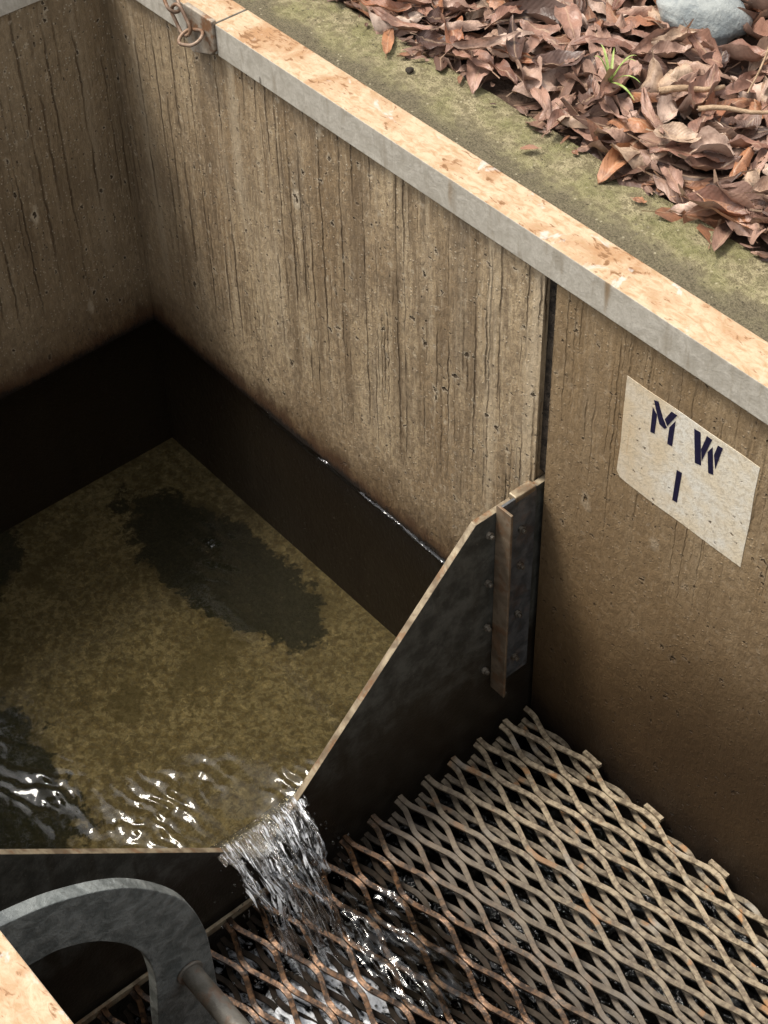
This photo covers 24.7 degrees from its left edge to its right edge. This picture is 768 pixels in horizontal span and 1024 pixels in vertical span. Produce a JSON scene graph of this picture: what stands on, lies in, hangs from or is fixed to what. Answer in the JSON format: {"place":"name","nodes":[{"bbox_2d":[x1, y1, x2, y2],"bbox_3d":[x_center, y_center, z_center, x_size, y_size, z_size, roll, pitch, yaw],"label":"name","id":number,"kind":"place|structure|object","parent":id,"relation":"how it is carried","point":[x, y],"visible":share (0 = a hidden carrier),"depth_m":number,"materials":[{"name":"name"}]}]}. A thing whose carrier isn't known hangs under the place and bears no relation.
{"place":"outdoors","nodes":[
{"label":"outdoors","id":0,"kind":"place"},
{"bbox_2d":[0,438,395,848],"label":"channel floor","id":1,"kind":"structure","parent":0,"point":[193,650],"depth_m":2.96,"materials":[{"name":"concrete"}]},
{"bbox_2d":[106,0,767,939],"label":"concrete wall","id":2,"kind":"structure","parent":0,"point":[418,320],"depth_m":2.40,"materials":[{"name":"brown concrete"}]},
{"bbox_2d":[184,2,217,54],"bbox_3d":[-0.258,-0.677,2.485,0.008,0.073,0.068,-32,53,-26],"label":"steel lug","id":3,"kind":"object","parent":2,"relation":"attached to","point":[206,23],"visible":0.85,"depth_m":2.47,"materials":[{"name":"metal"}]},
{"bbox_2d":[163,0,204,46],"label":"chain","id":4,"kind":"object","parent":3,"relation":"hanging from","point":[173,12],"visible":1,"depth_m":2.48,"materials":[{"name":"brown metal"}]},
{"bbox_2d":[123,717,767,1023],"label":"steel grating","id":5,"kind":"object","parent":2,"relation":"attached to","point":[500,997],"visible":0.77,"depth_m":2.46,"materials":[{"name":"metal"}]},
{"bbox_2d":[75,706,767,1023],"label":"steel grating","id":6,"kind":"object","parent":5,"relation":"on","point":[521,918],"visible":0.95,"depth_m":2.44,"materials":[{"name":"metal"}]},
{"bbox_2d":[134,735,767,1023],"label":"outlet water","id":7,"kind":"structure","parent":0,"point":[463,935],"depth_m":2.52,"materials":[{"name":"black liquid"}]},
{"bbox_2d":[210,786,364,982],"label":"falling water","id":8,"kind":"structure","parent":7,"relation":"on","point":[288,892],"depth_m":2.40,"materials":[{"name":"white liquid"}]},
{"bbox_2d":[214,765,566,1023],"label":"water spray","id":9,"kind":"object","parent":7,"relation":"on","point":[322,916],"visible":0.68,"depth_m":2.39,"materials":[{"name":"liquid"}]},
{"bbox_2d":[313,0,767,261],"bbox_3d":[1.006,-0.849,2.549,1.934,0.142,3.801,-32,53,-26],"label":"leaf litter","id":10,"kind":"object","parent":0,"point":[648,181],"visible":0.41,"depth_m":2.26,"materials":[{"name":"plant"}]},
{"bbox_2d":[0,931,73,1023],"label":"concrete wall","id":11,"kind":"structure","parent":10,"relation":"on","point":[26,997],"depth_m":1.41,"materials":[{"name":"beige concrete"}]},
{"bbox_2d":[0,878,249,1023],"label":"curved steel bracket","id":12,"kind":"object","parent":11,"relation":"attached to","point":[160,928],"visible":0.99,"depth_m":1.78,"materials":[{"name":"grey metal"}]},
{"bbox_2d":[0,474,544,1023],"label":"weir plate","id":13,"kind":"object","parent":11,"relation":"attached to","point":[450,678],"visible":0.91,"depth_m":2.44,"materials":[{"name":"metal"}]},
{"bbox_2d":[0,0,171,533],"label":"concrete wall","id":14,"kind":"structure","parent":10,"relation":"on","point":[83,401],"depth_m":2.94,"materials":[{"name":"brown concrete"}]},
{"bbox_2d":[357,0,418,12],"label":"dead leaf","id":15,"kind":"object","parent":10,"relation":"on","point":[393,6],"visible":0.98,"depth_m":2.43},
{"bbox_2d":[382,28,393,57],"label":"dead leaf","id":16,"kind":"object","parent":10,"relation":"on","point":[387,39],"visible":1,"depth_m":2.40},
{"bbox_2d":[359,2,422,32],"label":"dead leaf","id":17,"kind":"object","parent":10,"relation":"on","point":[379,24],"visible":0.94,"depth_m":2.42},
{"bbox_2d":[373,6,439,30],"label":"dead leaf","id":18,"kind":"object","parent":10,"relation":"on","point":[392,20],"visible":0.98,"depth_m":2.41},
{"bbox_2d":[410,29,445,48],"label":"dead leaf","id":19,"kind":"object","parent":10,"relation":"on","point":[427,39],"visible":0.91,"depth_m":2.38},
{"bbox_2d":[421,6,463,23],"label":"dead leaf","id":20,"kind":"object","parent":10,"relation":"on","point":[433,16],"visible":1,"depth_m":2.39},
{"bbox_2d":[440,13,463,53],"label":"dead leaf","id":21,"kind":"object","parent":10,"relation":"on","point":[457,34],"visible":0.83,"depth_m":2.36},
{"bbox_2d":[431,0,475,11],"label":"dead leaf","id":22,"kind":"object","parent":10,"relation":"on","point":[448,4],"visible":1,"depth_m":2.40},
{"bbox_2d":[440,35,476,58],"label":"dead leaf","id":23,"kind":"object","parent":10,"relation":"on","point":[452,39],"visible":0.63,"depth_m":2.35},
{"bbox_2d":[431,20,495,31],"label":"dead leaf","id":24,"kind":"object","parent":10,"relation":"on","point":[469,25],"visible":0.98,"depth_m":2.37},
{"bbox_2d":[445,2,485,16],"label":"dead leaf","id":25,"kind":"object","parent":10,"relation":"on","point":[457,5],"visible":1,"depth_m":2.40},
{"bbox_2d":[451,46,499,77],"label":"dead leaf","id":26,"kind":"object","parent":10,"relation":"on","point":[483,58],"visible":0.83,"depth_m":2.33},
{"bbox_2d":[465,0,489,19],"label":"dead leaf","id":27,"kind":"object","parent":10,"relation":"on","point":[473,15],"visible":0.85,"depth_m":2.41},
{"bbox_2d":[466,49,493,93],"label":"dead leaf","id":28,"kind":"object","parent":10,"relation":"on","point":[475,74],"visible":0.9,"depth_m":2.32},
{"bbox_2d":[443,30,518,49],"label":"dead leaf","id":29,"kind":"object","parent":10,"relation":"on","point":[474,44],"visible":1,"depth_m":2.31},
{"bbox_2d":[486,44,508,57],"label":"dead leaf","id":30,"kind":"object","parent":10,"relation":"on","point":[497,53],"visible":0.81,"depth_m":2.33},
{"bbox_2d":[488,59,516,84],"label":"dead leaf","id":31,"kind":"object","parent":10,"relation":"on","point":[502,68],"visible":0.92,"depth_m":2.31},
{"bbox_2d":[484,5,524,29],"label":"dead leaf","id":32,"kind":"object","parent":10,"relation":"on","point":[502,12],"visible":1,"depth_m":2.37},
{"bbox_2d":[506,15,524,67],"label":"dead leaf","id":33,"kind":"object","parent":10,"relation":"on","point":[514,44],"visible":0.98,"depth_m":2.32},
{"bbox_2d":[490,44,545,63],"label":"dead leaf","id":34,"kind":"object","parent":10,"relation":"on","point":[525,60],"visible":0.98,"depth_m":2.31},
{"bbox_2d":[515,56,541,94],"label":"dead leaf","id":35,"kind":"object","parent":10,"relation":"on","point":[533,70],"visible":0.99,"depth_m":2.29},
{"bbox_2d":[520,34,545,58],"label":"dead leaf","id":36,"kind":"object","parent":10,"relation":"on","point":[531,43],"visible":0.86,"depth_m":2.33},
{"bbox_2d":[506,80,560,97],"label":"dead leaf","id":37,"kind":"object","parent":10,"relation":"on","point":[521,89],"visible":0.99,"depth_m":2.29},
{"bbox_2d":[519,19,562,40],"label":"dead leaf","id":38,"kind":"object","parent":10,"relation":"on","point":[540,29],"visible":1,"depth_m":2.35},
{"bbox_2d":[530,85,551,118],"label":"dead leaf","id":39,"kind":"object","parent":10,"relation":"on","point":[541,96],"visible":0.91,"depth_m":2.26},
{"bbox_2d":[522,44,566,91],"bbox_3d":[0.214,-0.578,2.304,0.031,0.042,0.090,24,51,23],"label":"dead leaf","id":40,"kind":"object","parent":10,"relation":"on","point":[548,75],"visible":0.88,"depth_m":2.30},
{"bbox_2d":[541,34,567,49],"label":"dead leaf","id":41,"kind":"object","parent":10,"relation":"on","point":[554,41],"visible":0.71,"depth_m":2.32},
{"bbox_2d":[523,49,588,68],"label":"dead leaf","id":42,"kind":"object","parent":10,"relation":"on","point":[554,59],"visible":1,"depth_m":2.30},
{"bbox_2d":[538,92,577,121],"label":"dead leaf","id":43,"kind":"object","parent":10,"relation":"on","point":[569,98],"visible":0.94,"depth_m":2.25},
{"bbox_2d":[541,106,580,137],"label":"dead leaf","id":44,"kind":"object","parent":10,"relation":"on","point":[552,121],"visible":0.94,"depth_m":2.23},
{"bbox_2d":[554,1,581,39],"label":"dead leaf","id":45,"kind":"object","parent":10,"relation":"on","point":[569,17],"visible":1,"depth_m":2.35,"materials":[{"name":"plant"}]},
{"bbox_2d":[564,59,597,90],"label":"dead leaf","id":46,"kind":"object","parent":10,"relation":"on","point":[586,65],"visible":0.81,"depth_m":2.28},
{"bbox_2d":[556,116,610,128],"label":"dead leaf","id":47,"kind":"object","parent":10,"relation":"on","point":[570,121],"visible":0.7,"depth_m":2.23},
{"bbox_2d":[571,51,601,76],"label":"dead leaf","id":48,"kind":"object","parent":10,"relation":"on","point":[582,72],"visible":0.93,"depth_m":2.29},
{"bbox_2d":[555,102,618,144],"bbox_3d":[0.257,-0.486,2.218,0.020,0.025,0.117,-30,51,-28],"label":"dead leaf","id":49,"kind":"object","parent":10,"relation":"on","point":[586,134],"visible":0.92,"depth_m":2.22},
{"bbox_2d":[576,83,600,105],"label":"dead leaf","id":50,"kind":"object","parent":10,"relation":"on","point":[587,98],"visible":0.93,"depth_m":2.23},
{"bbox_2d":[585,0,605,14],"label":"dead leaf","id":51,"kind":"object","parent":10,"relation":"on","point":[598,7],"visible":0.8,"depth_m":2.41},
{"bbox_2d":[585,22,611,61],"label":"dead leaf","id":52,"kind":"object","parent":10,"relation":"on","point":[594,47],"visible":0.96,"depth_m":2.33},
{"bbox_2d":[558,35,644,58],"bbox_3d":[0.290,-0.614,2.310,0.119,0.022,0.019,15,38,5],"label":"dead leaf","id":53,"kind":"object","parent":10,"relation":"on","point":[622,45],"visible":0.91,"depth_m":2.31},
{"bbox_2d":[581,140,629,165],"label":"dead leaf","id":54,"kind":"object","parent":10,"relation":"on","point":[599,145],"visible":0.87,"depth_m":2.20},
{"bbox_2d":[590,67,627,122],"bbox_3d":[0.283,-0.524,2.223,0.020,0.025,0.117,-9,47,-19],"label":"dead leaf","id":55,"kind":"object","parent":10,"relation":"on","point":[607,103],"visible":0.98,"depth_m":2.23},
{"bbox_2d":[594,45,637,98],"bbox_3d":[0.304,-0.557,2.221,0.048,0.041,0.118,-22,50,-19],"label":"grass sprig","id":56,"kind":"object","parent":10,"relation":"on","point":[607,67],"depth_m":2.23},
{"bbox_2d":[599,51,633,97],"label":"dead leaf","id":57,"kind":"object","parent":10,"relation":"on","point":[608,89],"visible":0.97,"depth_m":2.24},
{"bbox_2d":[594,107,640,142],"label":"dead leaf","id":58,"kind":"object","parent":10,"relation":"on","point":[617,134],"visible":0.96,"depth_m":2.19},
{"bbox_2d":[601,15,634,32],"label":"dead leaf","id":59,"kind":"object","parent":10,"relation":"on","point":[607,24],"visible":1,"depth_m":2.33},
{"bbox_2d":[597,143,639,184],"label":"dead leaf","id":60,"kind":"object","parent":10,"relation":"on","point":[612,163],"visible":0.69,"depth_m":2.17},
{"bbox_2d":[612,95,633,117],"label":"dead leaf","id":61,"kind":"object","parent":10,"relation":"on","point":[625,105],"visible":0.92,"depth_m":2.22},
{"bbox_2d":[607,52,641,78],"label":"dead leaf","id":62,"kind":"object","parent":10,"relation":"on","point":[636,67],"visible":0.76,"depth_m":2.27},
{"bbox_2d":[608,29,649,37],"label":"dead leaf","id":63,"kind":"object","parent":10,"relation":"on","point":[642,34],"visible":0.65,"depth_m":2.33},
{"bbox_2d":[607,117,655,132],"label":"dead leaf","id":64,"kind":"object","parent":10,"relation":"on","point":[634,124],"visible":0.75,"depth_m":2.20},
{"bbox_2d":[616,5,658,16],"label":"dead leaf","id":65,"kind":"object","parent":10,"relation":"on","point":[641,11],"visible":0.8,"depth_m":2.37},
{"bbox_2d":[610,143,672,174],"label":"dead leaf","id":66,"kind":"object","parent":10,"relation":"on","point":[628,154],"visible":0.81,"depth_m":2.17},
{"bbox_2d":[626,92,657,102],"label":"dead leaf","id":67,"kind":"object","parent":10,"relation":"on","point":[637,97],"visible":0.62,"depth_m":2.23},
{"bbox_2d":[624,15,661,27],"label":"dead leaf","id":68,"kind":"object","parent":10,"relation":"on","point":[638,20],"visible":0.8,"depth_m":2.35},
{"bbox_2d":[630,49,662,97],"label":"dead leaf","id":69,"kind":"object","parent":10,"relation":"on","point":[654,76],"visible":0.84,"depth_m":2.25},
{"bbox_2d":[638,53,666,75],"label":"dead leaf","id":70,"kind":"object","parent":10,"relation":"on","point":[647,58],"visible":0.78,"depth_m":2.27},
{"bbox_2d":[640,86,667,133],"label":"dead leaf","id":71,"kind":"object","parent":10,"relation":"on","point":[649,114],"visible":1,"depth_m":2.19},
{"bbox_2d":[648,140,670,165],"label":"dead leaf","id":72,"kind":"object","parent":10,"relation":"on","point":[661,144],"visible":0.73,"depth_m":2.15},
{"bbox_2d":[629,19,693,56],"bbox_3d":[0.363,-0.617,2.294,0.098,0.034,0.031,-26,69,-10],"label":"dead leaf","id":73,"kind":"object","parent":10,"relation":"on","point":[645,45],"visible":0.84,"depth_m":2.30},
{"bbox_2d":[641,40,693,57],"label":"dead leaf","id":74,"kind":"object","parent":10,"relation":"on","point":[666,49],"visible":0.98,"depth_m":2.28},
{"bbox_2d":[657,75,677,87],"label":"dead leaf","id":75,"kind":"object","parent":10,"relation":"on","point":[666,80],"visible":0.52,"depth_m":2.24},
{"bbox_2d":[660,163,683,200],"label":"dead leaf","id":76,"kind":"object","parent":10,"relation":"on","point":[673,176],"visible":0.97,"depth_m":2.13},
{"bbox_2d":[656,78,689,100],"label":"dead leaf","id":77,"kind":"object","parent":10,"relation":"on","point":[676,95],"visible":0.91,"depth_m":2.21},
{"bbox_2d":[646,121,701,142],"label":"dead leaf","id":78,"kind":"object","parent":10,"relation":"on","point":[679,132],"visible":1,"depth_m":2.14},
{"bbox_2d":[657,93,691,123],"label":"dead leaf","id":79,"kind":"object","parent":10,"relation":"on","point":[668,109],"visible":0.94,"depth_m":2.18,"materials":[{"name":"plant"}]},
{"bbox_2d":[651,25,703,45],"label":"dead leaf","id":80,"kind":"object","parent":10,"relation":"on","point":[674,34],"visible":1,"depth_m":2.30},
{"bbox_2d":[655,69,699,115],"bbox_3d":[0.371,-0.530,2.239,0.019,0.022,0.119,38,74,8],"label":"dead leaf","id":81,"kind":"object","parent":10,"relation":"on","point":[690,77],"visible":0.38,"depth_m":2.25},
{"bbox_2d":[663,62,692,79],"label":"dead leaf","id":82,"kind":"object","parent":10,"relation":"on","point":[678,72],"visible":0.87,"depth_m":2.26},
{"bbox_2d":[666,201,696,214],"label":"dead leaf","id":83,"kind":"object","parent":10,"relation":"on","point":[687,207],"visible":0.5,"depth_m":2.12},
{"bbox_2d":[649,141,723,162],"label":"dead leaf","id":84,"kind":"object","parent":10,"relation":"on","point":[686,150],"visible":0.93,"depth_m":2.14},
{"bbox_2d":[658,84,725,94],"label":"twig","id":85,"kind":"object","parent":10,"relation":"on","point":[673,88],"visible":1,"depth_m":2.20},
{"bbox_2d":[667,60,735,80],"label":"dead leaf","id":86,"kind":"object","parent":10,"relation":"on","point":[696,65],"visible":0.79,"depth_m":2.26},
{"bbox_2d":[688,111,716,132],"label":"dead leaf","id":87,"kind":"object","parent":10,"relation":"on","point":[696,125],"visible":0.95,"depth_m":2.17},
{"bbox_2d":[683,19,722,68],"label":"dead leaf","id":88,"kind":"object","parent":10,"relation":"on","point":[698,37],"visible":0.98,"depth_m":2.29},
{"bbox_2d":[656,0,752,45],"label":"stone","id":89,"kind":"object","parent":10,"relation":"on","point":[724,21],"visible":0.69,"depth_m":2.33,"materials":[{"name":"stone"}]},
{"bbox_2d":[688,64,720,108],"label":"dead leaf","id":90,"kind":"object","parent":10,"relation":"on","point":[711,77],"visible":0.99,"depth_m":2.21,"materials":[{"name":"plant"}]},
{"bbox_2d":[677,152,742,170],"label":"dead leaf","id":91,"kind":"object","parent":10,"relation":"on","point":[704,163],"visible":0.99,"depth_m":2.13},
{"bbox_2d":[689,125,734,156],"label":"dead leaf","id":92,"kind":"object","parent":10,"relation":"on","point":[713,139],"visible":0.88,"depth_m":2.13,"materials":[{"name":"plant"}]},
{"bbox_2d":[699,48,729,68],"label":"dead leaf","id":93,"kind":"object","parent":10,"relation":"on","point":[724,55],"visible":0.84,"depth_m":2.28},
{"bbox_2d":[701,92,730,121],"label":"dead leaf","id":94,"kind":"object","parent":10,"relation":"on","point":[712,100],"visible":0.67,"depth_m":2.19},
{"bbox_2d":[678,184,757,215],"bbox_3d":[0.397,-0.370,2.084,0.097,0.033,0.028,19,49,19],"label":"dead leaf","id":95,"kind":"object","parent":10,"relation":"on","point":[713,192],"visible":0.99,"depth_m":2.09,"materials":[{"name":"plant"}]},
{"bbox_2d":[693,190,767,233],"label":"dead leaf","id":96,"kind":"object","parent":10,"relation":"on","point":[730,217],"visible":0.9,"depth_m":2.08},
{"bbox_2d":[698,105,767,114],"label":"twig","id":97,"kind":"object","parent":10,"relation":"on","point":[728,108],"visible":1,"depth_m":2.16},
{"bbox_2d":[700,39,767,61],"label":"dead leaf","id":98,"kind":"object","parent":10,"relation":"on","point":[740,49],"visible":0.95,"depth_m":2.27,"materials":[{"name":"plant"}]},
{"bbox_2d":[713,116,755,130],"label":"dead leaf","id":99,"kind":"object","parent":10,"relation":"on","point":[740,124],"visible":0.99,"depth_m":2.18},
{"bbox_2d":[715,77,754,97],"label":"dead leaf","id":100,"kind":"object","parent":10,"relation":"on","point":[741,84],"visible":0.85,"depth_m":2.23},
{"bbox_2d":[717,97,756,115],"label":"dead leaf","id":101,"kind":"object","parent":10,"relation":"on","point":[742,102],"visible":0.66,"depth_m":2.21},
{"bbox_2d":[722,216,757,242],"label":"dead leaf","id":102,"kind":"object","parent":10,"relation":"on","point":[739,229],"visible":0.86,"depth_m":2.08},
{"bbox_2d":[714,169,767,213],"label":"dead leaf","id":103,"kind":"object","parent":10,"relation":"on","point":[738,195],"visible":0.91,"depth_m":2.08,"materials":[{"name":"plant"}]},
{"bbox_2d":[729,147,753,178],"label":"dead leaf","id":104,"kind":"object","parent":10,"relation":"on","point":[742,163],"visible":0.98,"depth_m":2.12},
{"bbox_2d":[727,134,767,150],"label":"dead leaf","id":105,"kind":"object","parent":10,"relation":"on","point":[740,140],"visible":0.87,"depth_m":2.14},
{"bbox_2d":[729,74,767,101],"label":"dead leaf","id":106,"kind":"object","parent":10,"relation":"on","point":[756,88],"visible":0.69,"depth_m":2.23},
{"bbox_2d":[730,63,767,83],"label":"dead leaf","id":107,"kind":"object","parent":10,"relation":"on","point":[747,75],"visible":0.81,"depth_m":2.27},
{"bbox_2d":[741,168,759,187],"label":"dead leaf","id":108,"kind":"object","parent":10,"relation":"on","point":[754,176],"visible":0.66,"depth_m":2.11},
{"bbox_2d":[741,0,767,10],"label":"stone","id":109,"kind":"object","parent":10,"relation":"on","point":[762,5],"visible":0.94,"depth_m":2.34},
{"bbox_2d":[743,17,767,39],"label":"dead leaf","id":110,"kind":"object","parent":10,"relation":"on","point":[758,29],"visible":0.86,"depth_m":2.33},
{"bbox_2d":[744,176,767,193],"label":"dead leaf","id":111,"kind":"object","parent":10,"relation":"on","point":[760,186],"visible":1,"depth_m":2.07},
{"bbox_2d":[744,199,767,216],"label":"dead leaf","id":112,"kind":"object","parent":10,"relation":"on","point":[764,204],"visible":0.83,"depth_m":2.08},
{"bbox_2d":[745,203,767,243],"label":"dead leaf","id":113,"kind":"object","parent":10,"relation":"on","point":[757,230],"visible":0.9,"depth_m":2.06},
{"bbox_2d":[747,143,767,171],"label":"dead leaf","id":114,"kind":"object","parent":10,"relation":"on","point":[762,152],"visible":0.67,"depth_m":2.14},
{"bbox_2d":[748,36,767,70],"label":"dead leaf","id":115,"kind":"object","parent":10,"relation":"on","point":[763,45],"visible":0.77,"depth_m":2.29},
{"bbox_2d":[750,207,767,223],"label":"dead leaf","id":116,"kind":"object","parent":10,"relation":"on","point":[762,217],"visible":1,"depth_m":2.04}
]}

